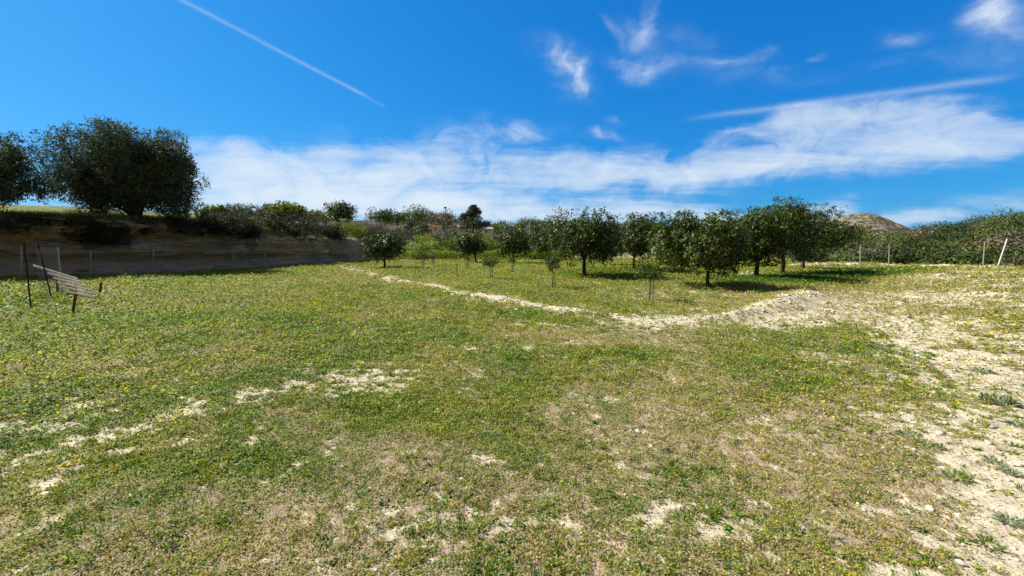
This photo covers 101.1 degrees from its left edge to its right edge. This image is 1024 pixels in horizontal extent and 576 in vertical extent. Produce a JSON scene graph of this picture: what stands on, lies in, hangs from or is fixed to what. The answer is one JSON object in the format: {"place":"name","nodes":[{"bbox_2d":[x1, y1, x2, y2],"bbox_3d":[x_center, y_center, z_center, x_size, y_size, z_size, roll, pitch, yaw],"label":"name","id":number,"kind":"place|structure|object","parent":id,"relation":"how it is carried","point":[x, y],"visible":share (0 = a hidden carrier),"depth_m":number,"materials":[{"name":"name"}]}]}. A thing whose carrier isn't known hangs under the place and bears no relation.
{"place":"outdoors","nodes":[
{"label":"outdoors","id":0,"kind":"place"},
{"bbox_2d":[0,215,408,276],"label":"earth bank","id":1,"kind":"structure","parent":0,"point":[162,241],"depth_m":24.45,"materials":[{"name":"brown soil"}]},
{"bbox_2d":[0,210,70,239],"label":"shrub","id":2,"kind":"object","parent":1,"relation":"on","point":[22,222],"visible":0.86,"depth_m":20.61,"materials":[{"name":"green plant"}]},
{"bbox_2d":[55,209,113,242],"bbox_3d":[-22.686,-3.314,22.329,2.438,2.019,2.143,0,6,0],"label":"shrub","id":3,"kind":"object","parent":1,"relation":"on","point":[78,220],"visible":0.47,"depth_m":21.93,"materials":[{"name":"green plant"}]},
{"bbox_2d":[66,210,138,249],"bbox_3d":[-21.830,-3.059,22.635,2.798,2.161,1.983,-3,6,-24],"label":"shrub","id":4,"kind":"object","parent":1,"relation":"on","point":[116,237],"visible":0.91,"depth_m":22.47,"materials":[{"name":"green plant"}]},
{"bbox_2d":[123,212,160,236],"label":"shrub","id":5,"kind":"object","parent":1,"relation":"on","point":[145,229],"visible":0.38,"depth_m":24.06,"materials":[{"name":"green plant"}]},
{"bbox_2d":[180,209,234,238],"bbox_3d":[-19.557,-3.998,26.613,3.573,2.324,2.976,0,6,0],"label":"shrub","id":6,"kind":"object","parent":1,"relation":"on","point":[200,223],"visible":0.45,"depth_m":26.35,"materials":[{"name":"green plant"}]},
{"bbox_2d":[195,211,246,239],"bbox_3d":[-18.707,-4.029,27.106,2.934,1.982,2.537,0,6,0],"label":"shrub","id":7,"kind":"object","parent":1,"relation":"on","point":[231,229],"visible":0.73,"depth_m":26.81,"materials":[{"name":"green plant"}]},
{"bbox_2d":[279,210,321,242],"bbox_3d":[-16.772,-4.705,32.844,4.076,2.835,3.327,0,6,0],"label":"shrub","id":8,"kind":"object","parent":1,"relation":"on","point":[305,228],"visible":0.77,"depth_m":32.55,"materials":[{"name":"green plant"}]},
{"bbox_2d":[315,247,327,261],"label":"sapling","id":9,"kind":"object","parent":1,"relation":"on","point":[320,253],"visible":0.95,"depth_m":33.36,"materials":[{"name":"green plant"}]},
{"bbox_2d":[0,204,438,249],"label":"plateau","id":10,"kind":"structure","parent":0,"point":[275,232],"depth_m":30.09,"materials":[{"name":"green plant"}]},
{"bbox_2d":[0,131,83,208],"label":"olive tree","id":11,"kind":"object","parent":10,"relation":"on","point":[12,170],"visible":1,"depth_m":21.41,"materials":[{"name":"green plant"}]},
{"bbox_2d":[26,114,210,219],"bbox_3d":[-23.040,-6.734,24.901,8.537,6.013,5.356,0,6,0],"label":"olive tree","id":12,"kind":"object","parent":10,"relation":"on","point":[136,176],"visible":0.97,"depth_m":23.96,"materials":[{"name":"green plant"}]},
{"bbox_2d":[144,214,197,237],"bbox_3d":[-20.498,-3.738,25.616,3.289,1.431,2.697,0,6,0],"label":"shrub","id":13,"kind":"object","parent":10,"relation":"on","point":[180,226],"visible":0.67,"depth_m":25.11,"materials":[{"name":"green plant"}]},
{"bbox_2d":[0,208,369,234],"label":"plateau grass","id":14,"kind":"structure","parent":10,"relation":"on","point":[70,213],"depth_m":23.55,"materials":[{"name":"green plant"}]},
{"bbox_2d":[194,202,233,218],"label":"citrus tree","id":15,"kind":"object","parent":10,"relation":"on","point":[221,207],"visible":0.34,"depth_m":34.44,"materials":[{"name":"green plant"}]},
{"bbox_2d":[210,207,268,229],"bbox_3d":[-19.101,-4.731,29.426,3.012,2.065,3.308,5,8,40],"label":"shrub","id":16,"kind":"object","parent":10,"relation":"on","point":[247,218],"visible":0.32,"depth_m":29.36,"materials":[{"name":"green plant"}]},
{"bbox_2d":[223,203,260,217],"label":"olive tree","id":17,"kind":"object","parent":10,"relation":"on","point":[251,210],"visible":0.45,"depth_m":51.15,"materials":[{"name":"green plant"}]},
{"bbox_2d":[234,219,269,241],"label":"shrub","id":18,"kind":"object","parent":10,"relation":"on","point":[250,231],"visible":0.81,"depth_m":28.44,"materials":[{"name":"green plant"}]},
{"bbox_2d":[250,202,274,217],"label":"olive tree","id":19,"kind":"object","parent":10,"relation":"on","point":[262,208],"visible":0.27,"depth_m":60.17,"materials":[{"name":"green plant"}]},
{"bbox_2d":[249,209,297,232],"bbox_3d":[-18.073,-4.907,31.747,3.442,2.038,3.293,-5,8,-42],"label":"shrub","id":20,"kind":"object","parent":10,"relation":"on","point":[273,218],"visible":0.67,"depth_m":31.35,"materials":[{"name":"green plant"}]},
{"bbox_2d":[264,200,309,221],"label":"citrus tree","id":21,"kind":"object","parent":10,"relation":"on","point":[283,208],"visible":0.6,"depth_m":45.47,"materials":[{"name":"green plant"}]},
{"bbox_2d":[298,208,330,223],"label":"citrus tree","id":22,"kind":"object","parent":10,"relation":"on","point":[313,211],"visible":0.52,"depth_m":55.12,"materials":[{"name":"green plant"}]},
{"bbox_2d":[294,212,339,234],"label":"shrub","id":23,"kind":"object","parent":10,"relation":"on","point":[322,227],"visible":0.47,"depth_m":35.56,"materials":[{"name":"green plant"}]},
{"bbox_2d":[317,221,350,242],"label":"shrub","id":24,"kind":"object","parent":10,"relation":"on","point":[337,234],"visible":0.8,"depth_m":36.19,"materials":[{"name":"green plant"}]},
{"bbox_2d":[322,200,358,223],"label":"citrus tree","id":25,"kind":"object","parent":10,"relation":"on","point":[337,211],"visible":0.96,"depth_m":63.62,"materials":[{"name":"green plant"}]},
{"bbox_2d":[334,218,368,237],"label":"shrub","id":26,"kind":"object","parent":10,"relation":"on","point":[353,230],"visible":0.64,"depth_m":41.05,"materials":[{"name":"green plant"}]},
{"bbox_2d":[345,214,380,238],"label":"shrub","id":27,"kind":"object","parent":10,"relation":"on","point":[369,227],"visible":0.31,"depth_m":43.91,"materials":[{"name":"green plant"}]},
{"bbox_2d":[352,223,376,240],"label":"shrub","id":28,"kind":"object","parent":10,"relation":"on","point":[366,233],"visible":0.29,"depth_m":42.12,"materials":[{"name":"green plant"}]},
{"bbox_2d":[361,219,391,235],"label":"shrub","id":29,"kind":"object","parent":10,"relation":"on","point":[379,226],"visible":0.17,"depth_m":51.73,"materials":[{"name":"green plant"}]},
{"bbox_2d":[364,206,395,230],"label":"citrus tree","id":30,"kind":"object","parent":10,"relation":"on","point":[380,215],"visible":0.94,"depth_m":85.28,"materials":[{"name":"green plant"}]},
{"bbox_2d":[381,228,414,243],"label":"shrub","id":31,"kind":"object","parent":10,"relation":"on","point":[407,237],"visible":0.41,"depth_m":56.08,"materials":[{"name":"green plant"}]},
{"bbox_2d":[390,209,408,233],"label":"citrus tree","id":32,"kind":"object","parent":10,"relation":"on","point":[401,218],"visible":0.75,"depth_m":102.93,"materials":[{"name":"green plant"}]},
{"bbox_2d":[396,230,418,241],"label":"shrub","id":33,"kind":"object","parent":10,"relation":"on","point":[409,232],"visible":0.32,"depth_m":65.84,"materials":[{"name":"green plant"}]},
{"bbox_2d":[402,203,432,236],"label":"citrus tree","id":34,"kind":"object","parent":10,"relation":"on","point":[419,214],"visible":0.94,"depth_m":122.12,"materials":[{"name":"green plant"}]},
{"bbox_2d":[412,235,435,243],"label":"shrub","id":35,"kind":"object","parent":10,"relation":"on","point":[423,239],"visible":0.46,"depth_m":66.45,"materials":[{"name":"green plant"}]},
{"bbox_2d":[432,225,441,233],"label":"shed","id":36,"kind":"structure","parent":10,"relation":"on","point":[435,228],"depth_m":93.52,"materials":[{"name":"white paint"}]},
{"bbox_2d":[0,251,1023,575],"bbox_3d":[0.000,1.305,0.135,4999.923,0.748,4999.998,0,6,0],"label":"ground","id":37,"kind":"structure","parent":0,"point":[988,501],"depth_m":3.37,"materials":[{"name":"green plant"}]},
{"bbox_2d":[23,242,31,306],"bbox_3d":[-12.080,-0.263,10.510,0.057,1.778,0.031,0,6,0],"label":"iron rod","id":38,"kind":"object","parent":37,"relation":"on","point":[27,274],"visible":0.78,"depth_m":10.49,"materials":[{"name":"black metal"}]},
{"bbox_2d":[37,243,51,298],"bbox_3d":[-13.310,-0.412,12.024,0.266,1.757,0.031,0,6,0],"label":"iron rod","id":39,"kind":"object","parent":37,"relation":"on","point":[44,270],"visible":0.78,"depth_m":12.01,"materials":[{"name":"black metal"}]},
{"bbox_2d":[36,247,62,298],"bbox_3d":[-13.708,-0.442,12.496,0.036,1.501,1.986,-4,7,-34],"label":"wire mesh","id":40,"kind":"object","parent":37,"relation":"on","point":[58,260],"visible":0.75,"depth_m":12.56,"materials":[{"name":"metal"}]},
{"bbox_2d":[33,265,100,301],"bbox_3d":[-13.552,-0.169,12.889,5.384,0.979,0.253,3,7,29],"label":"slatted panel","id":41,"kind":"object","parent":37,"relation":"on","point":[76,281],"visible":0.73,"depth_m":12.69,"materials":[{"name":"grey wood"}]},
{"bbox_2d":[72,294,76,312],"bbox_3d":[-10.462,0.392,10.068,0.181,0.520,0.054,0,6,0],"label":"stake","id":42,"kind":"object","parent":37,"relation":"on","point":[74,302],"visible":0.78,"depth_m":10.05,"materials":[{"name":"brown wood"}]},
{"bbox_2d":[98,282,102,294],"bbox_3d":[-13.185,0.021,13.500,0.156,0.433,0.062,0,6,0],"label":"stake","id":43,"kind":"object","parent":37,"relation":"on","point":[100,287],"visible":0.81,"depth_m":13.48,"materials":[{"name":"brown wood"}]},
{"bbox_2d":[100,453,115,461],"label":"weed","id":44,"kind":"object","parent":37,"relation":"on","point":[109,456],"visible":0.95,"depth_m":3.15,"materials":[{"name":"green plant"}]},
{"bbox_2d":[0,246,298,276],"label":"wire fence","id":45,"kind":"object","parent":37,"relation":"on","point":[21,247],"visible":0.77,"depth_m":21.22,"materials":[{"name":"metal"}]},
{"bbox_2d":[151,518,186,539],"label":"weed","id":46,"kind":"object","parent":37,"relation":"on","point":[174,532],"visible":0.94,"depth_m":2.34,"materials":[{"name":"green plant"}]},
{"bbox_2d":[360,229,407,266],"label":"citrus tree","id":47,"kind":"object","parent":37,"relation":"on","point":[381,246],"visible":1,"depth_m":28.12,"materials":[{"name":"green plant"}]},
{"bbox_2d":[395,239,435,259],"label":"bush","id":48,"kind":"object","parent":37,"relation":"on","point":[421,247],"visible":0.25,"depth_m":44.73,"materials":[{"name":"green plant"}]},
{"bbox_2d":[414,247,430,270],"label":"citrus sapling","id":49,"kind":"object","parent":37,"relation":"on","point":[423,253],"visible":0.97,"depth_m":24.83,"materials":[{"name":"green plant"}]},
{"bbox_2d":[427,250,438,264],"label":"citrus sapling","id":50,"kind":"object","parent":37,"relation":"on","point":[433,256],"visible":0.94,"depth_m":30.19,"materials":[{"name":"green plant"}]},
{"bbox_2d":[409,234,461,258],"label":"bush","id":51,"kind":"object","parent":37,"relation":"on","point":[442,247],"visible":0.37,"depth_m":46.87,"materials":[{"name":"green plant"}]},
{"bbox_2d":[429,225,464,256],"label":"bush","id":52,"kind":"object","parent":37,"relation":"on","point":[445,234],"visible":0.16,"depth_m":48.19,"materials":[{"name":"green plant"}]},
{"bbox_2d":[441,229,486,256],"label":"bush","id":53,"kind":"object","parent":37,"relation":"on","point":[456,237],"visible":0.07,"depth_m":54.38,"materials":[{"name":"green plant"}]},
{"bbox_2d":[462,254,471,268],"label":"citrus sapling","id":54,"kind":"object","parent":37,"relation":"on","point":[467,258],"visible":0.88,"depth_m":26.42,"materials":[{"name":"green plant"}]},
{"bbox_2d":[452,230,487,261],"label":"citrus tree","id":55,"kind":"object","parent":37,"relation":"on","point":[472,245],"visible":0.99,"depth_m":35.52,"materials":[{"name":"green plant"}]},
{"bbox_2d":[456,204,493,235],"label":"pine tree","id":56,"kind":"object","parent":37,"relation":"on","point":[471,214],"visible":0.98,"depth_m":72.46,"materials":[{"name":"green plant"}]},
{"bbox_2d":[462,231,501,256],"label":"bush","id":57,"kind":"object","parent":37,"relation":"on","point":[490,238],"visible":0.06,"depth_m":57.03,"materials":[{"name":"green plant"}]},
{"bbox_2d":[406,249,566,259],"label":"hedge","id":58,"kind":"object","parent":37,"relation":"on","point":[448,255],"visible":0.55,"depth_m":42.35,"materials":[{"name":"green plant"}]},
{"bbox_2d":[482,255,499,278],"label":"citrus sapling","id":59,"kind":"object","parent":37,"relation":"on","point":[492,262],"visible":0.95,"depth_m":18.60,"materials":[{"name":"green plant"}]},
{"bbox_2d":[482,237,504,254],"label":"bush","id":60,"kind":"object","parent":37,"relation":"on","point":[492,245],"visible":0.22,"depth_m":56.75,"materials":[{"name":"green plant"}]},
{"bbox_2d":[506,255,516,271],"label":"citrus sapling","id":61,"kind":"object","parent":37,"relation":"on","point":[513,261],"visible":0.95,"depth_m":23.92,"materials":[{"name":"green plant"}]},
{"bbox_2d":[0,257,1023,575],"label":"ground weeds","id":62,"kind":"object","parent":37,"relation":"on","point":[214,279],"visible":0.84,"depth_m":4.47,"materials":[{"name":"green plant"}]},
{"bbox_2d":[2,266,1023,469],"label":"wildflowers","id":63,"kind":"object","parent":37,"relation":"on","point":[971,361],"visible":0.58,"depth_m":5.73,"materials":[{"name":"yellow plant"}]},
{"bbox_2d":[4,262,1023,574],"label":"gravel","id":64,"kind":"structure","parent":37,"relation":"on","point":[940,432],"depth_m":3.85,"materials":[{"name":"beige gravel"}]},
{"bbox_2d":[495,224,534,262],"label":"citrus tree","id":65,"kind":"object","parent":37,"relation":"on","point":[514,242],"visible":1,"depth_m":34.71,"materials":[{"name":"green plant"}]},
{"bbox_2d":[530,230,558,259],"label":"citrus tree","id":66,"kind":"object","parent":37,"relation":"on","point":[537,245],"visible":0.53,"depth_m":40.52,"materials":[{"name":"green plant"}]},
{"bbox_2d":[542,256,561,287],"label":"citrus sapling","id":67,"kind":"object","parent":37,"relation":"on","point":[550,264],"visible":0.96,"depth_m":15.21,"materials":[{"name":"green plant"}]},
{"bbox_2d":[339,265,813,325],"bbox_3d":[-5.967,-0.709,21.300,34.164,0.330,7.794,5,8,42],"label":"rubble","id":68,"kind":"object","parent":37,"relation":"on","point":[643,319],"visible":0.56,"depth_m":10.32,"materials":[{"name":"stone"}]},
{"bbox_2d":[539,206,622,274],"bbox_3d":[3.346,-2.216,20.669,4.046,3.503,3.973,0,6,0],"label":"citrus tree","id":69,"kind":"object","parent":37,"relation":"on","point":[585,242],"visible":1,"depth_m":19.76,"materials":[{"name":"green plant"}]},
{"bbox_2d":[591,225,625,262],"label":"citrus tree","id":70,"kind":"object","parent":37,"relation":"on","point":[612,252],"visible":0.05,"depth_m":31.46,"materials":[{"name":"green plant"}]},
{"bbox_2d":[530,265,702,277],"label":"leafy weeds","id":71,"kind":"object","parent":37,"relation":"on","point":[600,268],"visible":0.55,"depth_m":23.74,"materials":[{"name":"green plant"}]},
{"bbox_2d":[374,208,880,249],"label":"distant woodland","id":72,"kind":"object","parent":37,"relation":"on","point":[537,225],"visible":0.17,"depth_m":144.47,"materials":[{"name":"green plant"}]},
{"bbox_2d":[606,211,664,268],"bbox_3d":[7.242,-2.693,24.746,3.427,3.645,3.488,0,6,0],"label":"citrus tree","id":73,"kind":"object","parent":37,"relation":"on","point":[638,230],"visible":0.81,"depth_m":24.22,"materials":[{"name":"green plant"}]},
{"bbox_2d":[632,258,665,300],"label":"citrus sapling","id":74,"kind":"object","parent":37,"relation":"on","point":[646,268],"visible":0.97,"depth_m":12.26,"materials":[{"name":"green plant"}]},
{"bbox_2d":[644,220,684,264],"bbox_3d":[11.412,-3.258,30.829,4.183,3.552,4.149,0,6,0],"label":"citrus tree","id":75,"kind":"object","parent":37,"relation":"on","point":[666,240],"visible":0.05,"depth_m":30.83,"materials":[{"name":"green plant"}]},
{"bbox_2d":[646,208,754,286],"bbox_3d":[7.064,-1.487,15.730,4.052,3.107,4.075,0,6,0],"label":"citrus tree","id":76,"kind":"object","parent":37,"relation":"on","point":[718,244],"visible":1,"depth_m":15.17,"materials":[{"name":"green plant"}]},
{"bbox_2d":[720,204,808,275],"bbox_3d":[11.387,-2.067,19.362,3.436,3.562,3.480,0,6,0],"label":"citrus tree","id":77,"kind":"object","parent":37,"relation":"on","point":[767,239],"visible":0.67,"depth_m":18.63,"materials":[{"name":"green plant"}]},
{"bbox_2d":[745,192,835,272],"bbox_3d":[14.118,-2.740,22.094,3.967,4.265,3.980,0,6,0],"label":"citrus tree","id":78,"kind":"object","parent":37,"relation":"on","point":[801,216],"visible":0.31,"depth_m":21.11,"materials":[{"name":"green plant"}]},
{"bbox_2d":[682,266,968,287],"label":"leafy weeds","id":79,"kind":"object","parent":37,"relation":"on","point":[865,271],"visible":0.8,"depth_m":19.05,"materials":[{"name":"green plant"}]},
{"bbox_2d":[789,202,868,267],"bbox_3d":[18.808,-3.198,26.235,4.329,4.296,4.369,0,6,0],"label":"citrus tree","id":80,"kind":"object","parent":37,"relation":"on","point":[839,239],"visible":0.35,"depth_m":25.15,"materials":[{"name":"green plant"}]},
{"bbox_2d":[872,343,894,351],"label":"weed","id":81,"kind":"object","parent":37,"relation":"on","point":[879,346],"visible":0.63,"depth_m":6.48,"materials":[{"name":"green plant"}]},
{"bbox_2d":[888,245,889,265],"bbox_3d":[25.779,-2.139,28.804,0.148,1.551,0.078,0,6,0],"label":"fence post","id":82,"kind":"object","parent":37,"relation":"on","point":[889,256],"visible":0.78,"depth_m":28.79,"materials":[{"name":"metal"}]},
{"bbox_2d":[889,430,920,439],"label":"weed","id":83,"kind":"object","parent":37,"relation":"on","point":[904,432],"visible":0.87,"depth_m":3.51,"materials":[{"name":"green plant"}]},
{"bbox_2d":[894,352,915,356],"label":"weed","id":84,"kind":"object","parent":37,"relation":"on","point":[911,355],"visible":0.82,"depth_m":6.06,"materials":[{"name":"green plant"}]},
{"bbox_2d":[925,505,934,512],"bbox_3d":[2.519,1.331,2.538,0.040,0.037,0.056,3,7,29],"label":"stone","id":85,"kind":"object","parent":37,"relation":"on","point":[930,508],"visible":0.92,"depth_m":2.53,"materials":[{"name":"stone"}]},
{"bbox_2d":[931,442,946,448],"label":"weed","id":86,"kind":"object","parent":37,"relation":"on","point":[941,444],"visible":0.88,"depth_m":3.31,"materials":[{"name":"green plant"}]},
{"bbox_2d":[938,467,975,483],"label":"weed","id":87,"kind":"object","parent":37,"relation":"on","point":[945,472],"visible":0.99,"depth_m":2.87,"materials":[{"name":"green plant"}]},
{"bbox_2d":[955,559,967,565],"bbox_3d":[2.243,1.375,2.106,0.040,0.028,0.047,0,6,0],"label":"stone","id":88,"kind":"object","parent":37,"relation":"on","point":[959,562],"visible":0.99,"depth_m":2.10,"materials":[{"name":"stone"}]},
{"bbox_2d":[965,367,999,374],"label":"weed","id":89,"kind":"object","parent":37,"relation":"on","point":[986,370],"visible":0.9,"depth_m":5.24,"materials":[{"name":"green plant"}]},
{"bbox_2d":[982,242,985,264],"bbox_3d":[29.560,-1.994,26.386,0.166,1.750,0.098,0,6,0],"label":"fence post","id":90,"kind":"object","parent":37,"relation":"on","point":[984,249],"visible":0.78,"depth_m":26.35,"materials":[{"name":"grey"}]},
{"bbox_2d":[966,533,1008,555],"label":"weed","id":91,"kind":"object","parent":37,"relation":"on","point":[989,540],"visible":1,"depth_m":2.24,"materials":[{"name":"green plant"}]},
{"bbox_2d":[980,454,1007,465],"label":"weed","id":92,"kind":"object","parent":37,"relation":"on","point":[992,457],"visible":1,"depth_m":3.08,"materials":[{"name":"green plant"}]},
{"bbox_2d":[971,391,1022,405],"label":"weed","id":93,"kind":"object","parent":37,"relation":"on","point":[1009,399],"visible":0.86,"depth_m":4.21,"materials":[{"name":"green plant"}]},
{"bbox_2d":[997,239,1007,265],"bbox_3d":[27.782,-1.954,23.866,0.460,1.660,0.098,0,6,0],"label":"fence post","id":94,"kind":"object","parent":37,"relation":"on","point":[1003,250],"visible":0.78,"depth_m":23.83,"materials":[{"name":"metal"}]},
{"bbox_2d":[987,511,1023,527],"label":"weed","id":95,"kind":"object","parent":37,"relation":"on","point":[1003,519],"visible":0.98,"depth_m":2.41,"materials":[{"name":"green plant"}]},
{"bbox_2d":[999,467,1023,477],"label":"weed","id":96,"kind":"object","parent":37,"relation":"on","point":[1016,473],"visible":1,"depth_m":2.94,"materials":[{"name":"green plant"}]},
{"bbox_2d":[1007,420,1023,428],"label":"weed","id":97,"kind":"object","parent":37,"relation":"on","point":[1012,423],"visible":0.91,"depth_m":3.71,"materials":[{"name":"green plant"}]},
{"bbox_2d":[0,0,1023,229],"label":"sky","id":98,"kind":"structure","parent":0,"point":[907,113],"materials":[{"name":"blue"}]},
{"bbox_2d":[323,218,880,246],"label":"hills","id":99,"kind":"structure","parent":0,"point":[393,225],"depth_m":147.76,"materials":[{"name":"brown plant"}]},
{"bbox_2d":[482,227,492,236],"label":"shed","id":100,"kind":"structure","parent":99,"relation":"on","point":[488,233],"depth_m":93.39,"materials":[{"name":"white paint"}]},
{"bbox_2d":[831,213,913,234],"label":"rocky hill","id":101,"kind":"structure","parent":0,"point":[886,225],"depth_m":295.45,"materials":[{"name":"grey stone"}]},
{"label":"hillside","id":102,"kind":"structure","parent":0,"visible":0},
{"bbox_2d":[813,250,851,261],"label":"shrub","id":103,"kind":"object","parent":102,"relation":"on","point":[831,256],"visible":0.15,"depth_m":36.46,"materials":[{"name":"green plant"}]},
{"bbox_2d":[831,245,865,260],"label":"shrub","id":104,"kind":"object","parent":102,"relation":"on","point":[845,248],"visible":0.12,"depth_m":36.72,"materials":[{"name":"green plant"}]},
{"bbox_2d":[773,205,1023,266],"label":"hillside scrub","id":105,"kind":"object","parent":102,"relation":"on","point":[961,242],"visible":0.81,"depth_m":36.03,"materials":[{"name":"green plant"}]},
{"bbox_2d":[986,246,1012,258],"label":"shrub","id":106,"kind":"object","parent":102,"relation":"on","point":[997,256],"visible":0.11,"depth_m":30.34,"materials":[{"name":"green plant"}]},
{"bbox_2d":[994,253,1023,265],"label":"shrub","id":107,"kind":"object","parent":102,"relation":"on","point":[1016,262],"visible":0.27,"depth_m":26.59,"materials":[{"name":"green plant"}]}
]}

